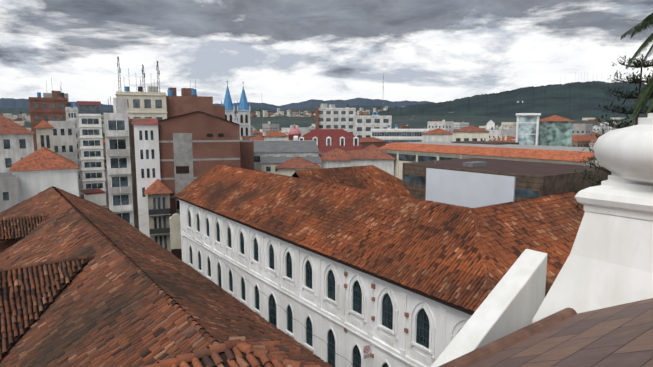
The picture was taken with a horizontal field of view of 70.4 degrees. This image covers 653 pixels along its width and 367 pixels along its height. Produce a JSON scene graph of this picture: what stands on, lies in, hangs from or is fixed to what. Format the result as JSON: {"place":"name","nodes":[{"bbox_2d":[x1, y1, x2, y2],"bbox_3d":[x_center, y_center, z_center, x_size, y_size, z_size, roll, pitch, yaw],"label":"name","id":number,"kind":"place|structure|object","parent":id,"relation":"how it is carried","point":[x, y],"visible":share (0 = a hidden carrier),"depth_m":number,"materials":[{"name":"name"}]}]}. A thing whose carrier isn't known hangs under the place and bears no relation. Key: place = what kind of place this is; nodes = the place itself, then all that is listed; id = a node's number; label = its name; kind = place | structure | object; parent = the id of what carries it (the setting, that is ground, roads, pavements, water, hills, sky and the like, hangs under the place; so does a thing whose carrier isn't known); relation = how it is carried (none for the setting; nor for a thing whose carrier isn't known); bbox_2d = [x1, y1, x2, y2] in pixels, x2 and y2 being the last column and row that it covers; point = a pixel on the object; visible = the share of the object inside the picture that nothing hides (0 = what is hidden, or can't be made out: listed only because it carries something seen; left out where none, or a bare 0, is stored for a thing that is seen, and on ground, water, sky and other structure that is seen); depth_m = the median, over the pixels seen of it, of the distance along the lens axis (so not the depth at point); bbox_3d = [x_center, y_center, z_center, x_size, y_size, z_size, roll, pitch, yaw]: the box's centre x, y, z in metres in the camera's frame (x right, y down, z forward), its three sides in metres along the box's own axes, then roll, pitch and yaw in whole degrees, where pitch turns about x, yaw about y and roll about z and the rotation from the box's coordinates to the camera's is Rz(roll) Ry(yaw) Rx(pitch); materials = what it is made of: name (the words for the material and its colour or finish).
{"place":"outdoors","nodes":[
{"label":"outdoors","id":0,"kind":"place"},
{"bbox_2d":[80,172,108,207],"bbox_3d":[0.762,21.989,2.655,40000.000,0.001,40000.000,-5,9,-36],"label":"ground","id":1,"kind":"structure","parent":0,"point":[107,195],"depth_m":145.36,"materials":[{"name":"grey concrete"}]},
{"bbox_2d":[0,172,19,212],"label":"building","id":2,"kind":"structure","parent":1,"relation":"on","point":[9,191],"depth_m":75.98,"materials":[{"name":"grey paint"}]},
{"bbox_2d":[0,115,35,172],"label":"colonial house","id":3,"kind":"structure","parent":1,"relation":"on","point":[16,142],"depth_m":97.25,"materials":[{"name":"white paint"}]},
{"bbox_2d":[8,147,79,201],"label":"white house","id":4,"kind":"structure","parent":1,"relation":"on","point":[40,170],"depth_m":82.44,"materials":[{"name":"white paint"}]},
{"bbox_2d":[34,120,53,151],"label":"tower","id":5,"kind":"structure","parent":1,"relation":"on","point":[44,132],"depth_m":114.48,"materials":[{"name":"beige paint"}]},
{"bbox_2d":[28,89,67,151],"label":"apartment building","id":6,"kind":"structure","parent":1,"relation":"on","point":[46,109],"depth_m":147.89,"materials":[{"name":"brown brick"}]},
{"bbox_2d":[43,93,68,101],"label":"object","id":7,"kind":"object","parent":6,"relation":"on","point":[48,95],"visible":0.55,"depth_m":177.75,"materials":[{"name":"paint"}]},
{"bbox_2d":[48,121,79,196],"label":"building","id":8,"kind":"structure","parent":1,"relation":"on","point":[64,139],"depth_m":129.82,"materials":[{"name":"white paint"}]},
{"bbox_2d":[65,102,82,193],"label":"building","id":9,"kind":"structure","parent":1,"relation":"on","point":[71,114],"depth_m":144.46,"materials":[{"name":"paint"}]},
{"bbox_2d":[78,114,106,205],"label":"white tower","id":10,"kind":"structure","parent":1,"relation":"on","point":[91,148],"depth_m":123.60,"materials":[{"name":"paint"}]},
{"bbox_2d":[76,101,100,113],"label":"rooftop structure","id":11,"kind":"object","parent":10,"relation":"on","point":[88,107],"visible":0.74,"depth_m":122.70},
{"bbox_2d":[103,96,133,225],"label":"balcony building","id":12,"kind":"structure","parent":1,"relation":"on","point":[117,119],"depth_m":81.94,"materials":[{"name":"white paint"}]},
{"bbox_2d":[80,188,104,194],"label":"roof","id":13,"kind":"structure","parent":12,"relation":"attached to","point":[91,191],"depth_m":91.53,"materials":[{"name":"red tile"}]},
{"bbox_2d":[106,130,132,225],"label":"building balconies","id":14,"kind":"structure","parent":12,"relation":"attached to","point":[114,152],"depth_m":80.90,"materials":[{"name":"white concrete"}]},
{"bbox_2d":[128,119,146,229],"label":"wall","id":15,"kind":"structure","parent":1,"relation":"on","point":[133,172],"depth_m":84.81,"materials":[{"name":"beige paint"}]},
{"bbox_2d":[132,118,160,236],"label":"apartment building","id":16,"kind":"structure","parent":1,"relation":"on","point":[146,142],"depth_m":78.15,"materials":[{"name":"white paint"}]},
{"bbox_2d":[144,179,172,251],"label":"building","id":17,"kind":"structure","parent":1,"relation":"on","point":[158,191],"depth_m":75.99,"materials":[{"name":"beige paint"}]},
{"bbox_2d":[148,208,170,234],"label":"balconies","id":18,"kind":"structure","parent":17,"relation":"attached to","point":[158,231],"depth_m":75.43,"materials":[{"name":"grey metal"}]},
{"bbox_2d":[169,217,181,248],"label":"wall","id":19,"kind":"structure","parent":1,"relation":"on","point":[175,236],"depth_m":69.49,"materials":[{"name":"beige paint"}]},
{"bbox_2d":[170,213,181,259],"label":"gateway gable","id":20,"kind":"structure","parent":19,"relation":"on","point":[175,218],"depth_m":69.35,"materials":[{"name":"beige paint"}]},
{"bbox_2d":[166,87,212,117],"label":"brick block","id":21,"kind":"structure","parent":1,"relation":"on","point":[186,101],"depth_m":122.76,"materials":[{"name":"brown brick"}]},
{"bbox_2d":[167,90,172,95],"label":"water tank","id":22,"kind":"object","parent":21,"relation":"on","point":[170,92],"visible":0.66,"depth_m":121.33,"materials":[{"name":"blue plastic"}]},
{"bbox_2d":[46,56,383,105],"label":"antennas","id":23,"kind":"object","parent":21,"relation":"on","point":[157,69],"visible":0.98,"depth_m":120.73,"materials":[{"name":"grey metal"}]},
{"bbox_2d":[2,107,396,138],"bbox_3d":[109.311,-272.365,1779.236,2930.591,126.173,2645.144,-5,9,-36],"label":"city trees","id":24,"kind":"object","parent":1,"relation":"on","point":[103,135],"depth_m":1880.13,"materials":[{"name":"green plant"}]},
{"bbox_2d":[158,111,240,215],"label":"brick building","id":25,"kind":"structure","parent":1,"relation":"on","point":[193,146],"depth_m":80.52,"materials":[{"name":"brick"}]},
{"bbox_2d":[213,106,224,118],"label":"brick block","id":26,"kind":"structure","parent":1,"relation":"on","point":[218,111],"depth_m":144.13,"materials":[{"name":"brown brick"}]},
{"bbox_2d":[221,80,250,136],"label":"church","id":27,"kind":"structure","parent":1,"relation":"on","point":[243,108],"depth_m":291.89,"materials":[{"name":"stone"}]},
{"bbox_2d":[240,140,253,169],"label":"brick building","id":28,"kind":"structure","parent":1,"relation":"on","point":[246,154],"depth_m":98.29,"materials":[{"name":"brown brick"}]},
{"bbox_2d":[253,140,318,170],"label":"building","id":29,"kind":"structure","parent":1,"relation":"on","point":[289,148],"depth_m":113.90,"materials":[{"name":"white paint"}]},
{"bbox_2d":[260,156,321,173],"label":"building","id":30,"kind":"structure","parent":1,"relation":"on","point":[269,164],"depth_m":105.28,"materials":[{"name":"beige paint"}]},
{"bbox_2d":[276,157,320,175],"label":"house","id":31,"kind":"structure","parent":1,"relation":"on","point":[288,167],"depth_m":98.20,"materials":[{"name":"orange tile"}]},
{"bbox_2d":[175,197,473,366],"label":"white building facade","id":32,"kind":"structure","parent":1,"relation":"on","point":[345,310],"depth_m":39.12,"materials":[{"name":"white paint"}]},
{"bbox_2d":[185,232,354,366],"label":"molding","id":33,"kind":"structure","parent":32,"relation":"attached to","point":[274,303],"depth_m":45.10,"materials":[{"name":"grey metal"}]},
{"bbox_2d":[186,262,369,359],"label":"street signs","id":34,"kind":"object","parent":32,"relation":"attached to","point":[366,351],"visible":0.88,"depth_m":33.94,"materials":[{"name":"white"}]},
{"bbox_2d":[175,167,571,312],"bbox_3d":[10.289,0.798,57.508,41.400,4.500,52.600,-5,9,-36],"label":"roof underlay","id":35,"kind":"object","parent":32,"relation":"on","point":[296,175],"visible":0.11,"depth_m":32.32,"materials":[{"name":"brown tile"}]},
{"bbox_2d":[175,163,584,311],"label":"tiles","id":36,"kind":"object","parent":35,"relation":"on","point":[213,187],"visible":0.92,"depth_m":36.22,"materials":[{"name":"orange tile"}]},
{"bbox_2d":[21,115,634,132],"bbox_3d":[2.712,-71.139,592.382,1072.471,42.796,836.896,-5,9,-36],"label":"distant buildings","id":37,"kind":"structure","parent":1,"relation":"on","point":[411,122],"depth_m":755.61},
{"bbox_2d":[318,148,351,168],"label":"house","id":38,"kind":"structure","parent":1,"relation":"on","point":[336,157],"depth_m":112.17,"materials":[{"name":"orange tile"}]},
{"bbox_2d":[319,104,355,134],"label":"white block","id":39,"kind":"structure","parent":1,"relation":"on","point":[331,117],"depth_m":266.98,"materials":[{"name":"paint"}]},
{"bbox_2d":[349,144,395,175],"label":"house","id":40,"kind":"structure","parent":1,"relation":"on","point":[374,155],"depth_m":99.66,"materials":[{"name":"orange tile"}]},
{"bbox_2d":[354,112,391,137],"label":"white block","id":41,"kind":"structure","parent":1,"relation":"on","point":[364,126],"depth_m":251.60,"materials":[{"name":"paint"}]},
{"bbox_2d":[370,124,428,144],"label":"white block","id":42,"kind":"structure","parent":1,"relation":"on","point":[396,134],"depth_m":211.03,"materials":[{"name":"paint"}]},
{"bbox_2d":[451,134,518,144],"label":"parapet finials","id":43,"kind":"object","parent":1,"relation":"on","point":[486,142],"visible":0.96,"depth_m":100.02,"materials":[{"name":"beige paint"}]},
{"bbox_2d":[379,141,601,179],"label":"long hall","id":44,"kind":"structure","parent":1,"relation":"on","point":[403,152],"depth_m":85.34,"materials":[{"name":"orange tile"}]},
{"bbox_2d":[402,158,611,207],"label":"flat-roofed building","id":45,"kind":"structure","parent":1,"relation":"on","point":[473,182],"depth_m":54.54,"materials":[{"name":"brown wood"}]},
{"bbox_2d":[516,113,540,144],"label":"glass tower","id":46,"kind":"structure","parent":1,"relation":"on","point":[527,128],"depth_m":107.65,"materials":[{"name":"white"}]},
{"bbox_2d":[538,115,573,146],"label":"glass building","id":47,"kind":"structure","parent":1,"relation":"on","point":[555,130],"depth_m":111.69,"materials":[{"name":"teal glass"}]},
{"bbox_2d":[563,53,652,210],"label":"araucaria tree","id":48,"kind":"object","parent":1,"relation":"on","point":[637,63],"visible":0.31,"depth_m":38.25,"materials":[{"name":"green plant"}]},
{"bbox_2d":[620,13,652,125],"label":"palm tree","id":49,"kind":"object","parent":1,"relation":"on","point":[646,93],"visible":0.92,"depth_m":28.15,"materials":[{"name":"green plant"}]},
{"bbox_2d":[115,86,167,177],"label":"cream block","id":50,"kind":"structure","parent":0,"point":[149,103],"depth_m":117.46,"materials":[{"name":"paint"}]},
{"bbox_2d":[0,105,395,117],"bbox_3d":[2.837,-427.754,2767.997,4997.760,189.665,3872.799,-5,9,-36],"label":"buildings","id":51,"kind":"structure","parent":0,"point":[16,111],"depth_m":3547.33,"materials":[{"name":"beige concrete"}]},
{"bbox_2d":[366,81,652,120],"bbox_3d":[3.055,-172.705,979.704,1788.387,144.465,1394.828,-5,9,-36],"label":"hill forest","id":52,"kind":"object","parent":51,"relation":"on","point":[575,100],"visible":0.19,"depth_m":1059.37,"materials":[{"name":"green plant"}]},
{"bbox_2d":[0,98,434,110],"bbox_3d":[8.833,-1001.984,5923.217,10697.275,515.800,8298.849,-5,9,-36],"label":"hill","id":53,"kind":"structure","parent":0,"point":[23,103],"depth_m":7680.90,"materials":[{"name":"green plant"}]},
{"bbox_2d":[263,131,288,140],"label":"orange roof house","id":54,"kind":"structure","parent":0,"point":[275,135],"depth_m":212.67,"materials":[{"name":"orange tile"}]},
{"bbox_2d":[0,106,634,171],"bbox_3d":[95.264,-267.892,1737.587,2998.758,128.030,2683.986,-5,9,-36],"label":"city building","id":55,"kind":"structure","parent":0,"point":[581,135],"depth_m":394.91,"materials":[{"name":"white paint"}]},
{"bbox_2d":[288,124,300,139],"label":"dome","id":56,"kind":"structure","parent":55,"relation":"on","point":[293,132],"depth_m":201.26,"materials":[{"name":"paint"}]},
{"bbox_2d":[315,107,318,128],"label":"wall","id":57,"kind":"structure","parent":55,"relation":"on","point":[316,117],"depth_m":265.10,"materials":[{"name":"brown brick"}]},
{"bbox_2d":[486,120,494,128],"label":"white chapel","id":58,"kind":"structure","parent":55,"relation":"on","point":[490,123],"depth_m":374.32,"materials":[{"name":"paint"}]},
{"bbox_2d":[0,0,652,105],"label":"sky","id":59,"kind":"structure","parent":0,"point":[281,52],"materials":[{"name":"grey"}]},
{"bbox_2d":[293,129,362,151],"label":"building","id":60,"kind":"structure","parent":0,"point":[330,139],"depth_m":165.12,"materials":[{"name":"red paint"}]},
{"bbox_2d":[422,128,452,141],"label":"tiled house","id":61,"kind":"structure","parent":0,"point":[439,134],"depth_m":184.17,"materials":[{"name":"white paint"}]},
{"bbox_2d":[452,126,489,141],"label":"tiled house","id":62,"kind":"structure","parent":0,"point":[470,133],"depth_m":171.36,"materials":[{"name":"beige paint"}]},
{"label":"building walls","id":63,"kind":"object","parent":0,"visible":0},
{"bbox_2d":[0,189,273,366],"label":"roof underlay","id":64,"kind":"object","parent":63,"relation":"on","point":[222,355],"depth_m":25.62,"materials":[{"name":"brown tile"}]},
{"bbox_2d":[0,186,331,366],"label":"tiles","id":65,"kind":"object","parent":64,"relation":"on","point":[63,232],"visible":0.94,"depth_m":24.84,"materials":[{"name":"brown tile"}]},
{"bbox_2d":[141,336,320,366],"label":"tiles","id":66,"kind":"object","parent":64,"relation":"on","point":[276,353],"visible":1,"depth_m":13.58,"materials":[{"name":"tile"}]},
{"bbox_2d":[431,249,547,366],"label":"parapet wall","id":67,"kind":"structure","parent":63,"relation":"on","point":[513,300],"depth_m":11.00,"materials":[{"name":"white paint"}]},
{"bbox_2d":[438,308,576,366],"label":"roof coping","id":68,"kind":"object","parent":63,"relation":"on","point":[487,350],"visible":0.33,"depth_m":8.98,"materials":[{"name":"brown tile"}]},
{"bbox_2d":[468,298,652,366],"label":"roof","id":69,"kind":"structure","parent":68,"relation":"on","point":[621,335],"depth_m":7.36,"materials":[{"name":"brown tile"}]},
{"bbox_2d":[532,113,652,322],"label":"pedestal","id":70,"kind":"object","parent":69,"relation":"on","point":[609,262],"visible":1,"depth_m":10.03,"materials":[{"name":"white paint"}]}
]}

